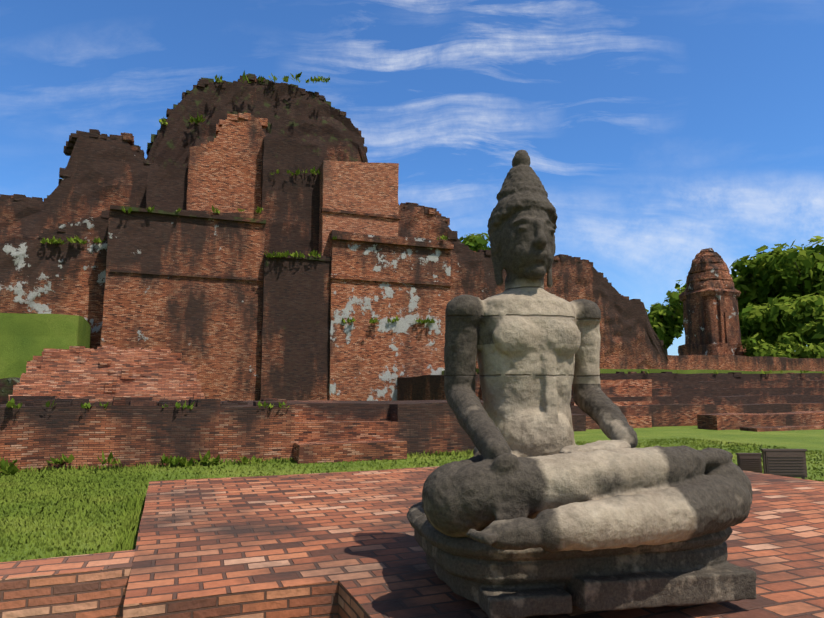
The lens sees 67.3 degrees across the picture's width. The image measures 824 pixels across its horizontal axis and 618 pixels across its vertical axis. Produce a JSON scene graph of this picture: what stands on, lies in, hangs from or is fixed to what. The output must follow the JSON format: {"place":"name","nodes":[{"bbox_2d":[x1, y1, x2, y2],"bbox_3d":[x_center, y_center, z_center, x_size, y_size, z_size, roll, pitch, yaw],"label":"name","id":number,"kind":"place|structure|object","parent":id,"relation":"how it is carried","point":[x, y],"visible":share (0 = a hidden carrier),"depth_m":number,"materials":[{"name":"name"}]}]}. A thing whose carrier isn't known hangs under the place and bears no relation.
{"place":"outdoors","nodes":[
{"label":"outdoors","id":0,"kind":"place"},
{"bbox_2d":[0,313,821,378],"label":"terrace grass","id":1,"kind":"structure","parent":0,"point":[24,338],"depth_m":24.81,"materials":[{"name":"green plant"}]},
{"bbox_2d":[0,426,823,561],"bbox_3d":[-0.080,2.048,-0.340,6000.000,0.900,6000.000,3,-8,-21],"label":"ground","id":2,"kind":"structure","parent":0,"point":[808,440],"depth_m":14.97,"materials":[{"name":"green plant"}]},
{"bbox_2d":[0,345,204,403],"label":"brick mound","id":3,"kind":"object","parent":2,"relation":"on","point":[104,373],"visible":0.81,"depth_m":17.44,"materials":[{"name":"brown brick"}]},
{"bbox_2d":[0,396,483,471],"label":"terrace wall","id":4,"kind":"structure","parent":2,"relation":"on","point":[37,433],"depth_m":13.52,"materials":[{"name":"brown brick"}]},
{"bbox_2d":[0,73,506,400],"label":"ruined brick temple","id":5,"kind":"structure","parent":2,"relation":"on","point":[225,306],"depth_m":32.42,"materials":[{"name":"brown brick"}]},
{"bbox_2d":[0,466,823,617],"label":"brick pavement","id":6,"kind":"structure","parent":2,"relation":"on","point":[332,545],"depth_m":4.82,"materials":[{"name":"brown brick"}]},
{"bbox_2d":[407,501,756,617],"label":"statue pedestal","id":7,"kind":"object","parent":6,"relation":"on","point":[491,581],"visible":0.54,"depth_m":3.58,"materials":[{"name":"stone"}]},
{"bbox_2d":[422,150,752,551],"bbox_3d":[1.079,0.054,4.325,2.216,2.806,1.781,2,-7,-13],"label":"buddha statue","id":8,"kind":"object","parent":7,"relation":"on","point":[530,473],"visible":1,"depth_m":3.99,"materials":[{"name":"stone"}]},
{"bbox_2d":[0,70,823,474],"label":"weeds","id":9,"kind":"object","parent":2,"relation":"on","point":[12,468],"visible":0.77,"depth_m":29.52,"materials":[{"name":"green plant"}]},
{"bbox_2d":[459,231,490,251],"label":"tree","id":10,"kind":"object","parent":2,"relation":"on","point":[478,241],"visible":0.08,"depth_m":118.18,"materials":[{"name":"green plant"}]},
{"bbox_2d":[397,371,823,431],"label":"terraces","id":11,"kind":"object","parent":2,"relation":"on","point":[755,402],"visible":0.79,"depth_m":28.42,"materials":[{"name":"brick"}]},
{"bbox_2d":[646,287,684,354],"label":"tree","id":12,"kind":"object","parent":2,"relation":"on","point":[666,322],"visible":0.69,"depth_m":118.49,"materials":[{"name":"green plant"}]},
{"bbox_2d":[544,254,823,371],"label":"brick wall","id":13,"kind":"structure","parent":2,"relation":"on","point":[629,339],"depth_m":49.83,"materials":[{"name":"brown brick"}]},
{"bbox_2d":[675,277,744,306],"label":"tree","id":14,"kind":"object","parent":2,"relation":"on","point":[678,285],"depth_m":127.86,"materials":[{"name":"green plant"}]},
{"bbox_2d":[678,248,746,355],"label":"prang","id":15,"kind":"structure","parent":2,"relation":"on","point":[709,295],"depth_m":71.44,"materials":[{"name":"brown brick"}]},
{"bbox_2d":[736,453,761,472],"bbox_3d":[6.381,2.935,11.700,0.448,0.409,0.096,0,-7,1],"label":"box","id":16,"kind":"object","parent":2,"relation":"on","point":[751,462],"visible":0.85,"depth_m":11.67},
{"bbox_2d":[739,304,781,346],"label":"tree","id":17,"kind":"object","parent":2,"relation":"on","point":[745,334],"visible":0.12,"depth_m":88.75,"materials":[{"name":"green plant"}]},
{"bbox_2d":[740,332,803,357],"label":"bush","id":18,"kind":"object","parent":2,"relation":"on","point":[754,348],"visible":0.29,"depth_m":68.74,"materials":[{"name":"green plant"}]},
{"bbox_2d":[729,248,818,311],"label":"tree","id":19,"kind":"object","parent":2,"relation":"on","point":[746,281],"visible":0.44,"depth_m":105.94,"materials":[{"name":"green plant"}]},
{"bbox_2d":[738,293,823,345],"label":"tree","id":20,"kind":"object","parent":2,"relation":"on","point":[772,323],"visible":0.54,"depth_m":82.91,"materials":[{"name":"green plant"}]},
{"bbox_2d":[760,449,806,478],"bbox_3d":[6.653,2.781,11.045,0.771,0.550,0.096,0,-7,1],"label":"box","id":21,"kind":"object","parent":2,"relation":"on","point":[787,462],"visible":0.81,"depth_m":11.01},
{"bbox_2d":[749,236,823,302],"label":"tree","id":22,"kind":"object","parent":2,"relation":"on","point":[797,273],"visible":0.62,"depth_m":98.60,"materials":[{"name":"green plant"}]},
{"bbox_2d":[783,340,823,357],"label":"bush","id":23,"kind":"object","parent":2,"relation":"on","point":[812,351],"visible":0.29,"depth_m":65.37,"materials":[{"name":"green plant"}]},
{"bbox_2d":[789,290,823,347],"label":"tree","id":24,"kind":"object","parent":2,"relation":"on","point":[808,330],"visible":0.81,"depth_m":74.73,"materials":[{"name":"green plant"}]},
{"bbox_2d":[800,260,823,305],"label":"tree","id":25,"kind":"object","parent":2,"relation":"on","point":[817,286],"visible":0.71,"depth_m":96.44,"materials":[{"name":"green plant"}]},
{"bbox_2d":[0,0,823,354],"label":"sky","id":26,"kind":"structure","parent":0,"point":[657,134],"materials":[{"name":"blue"}]}
]}

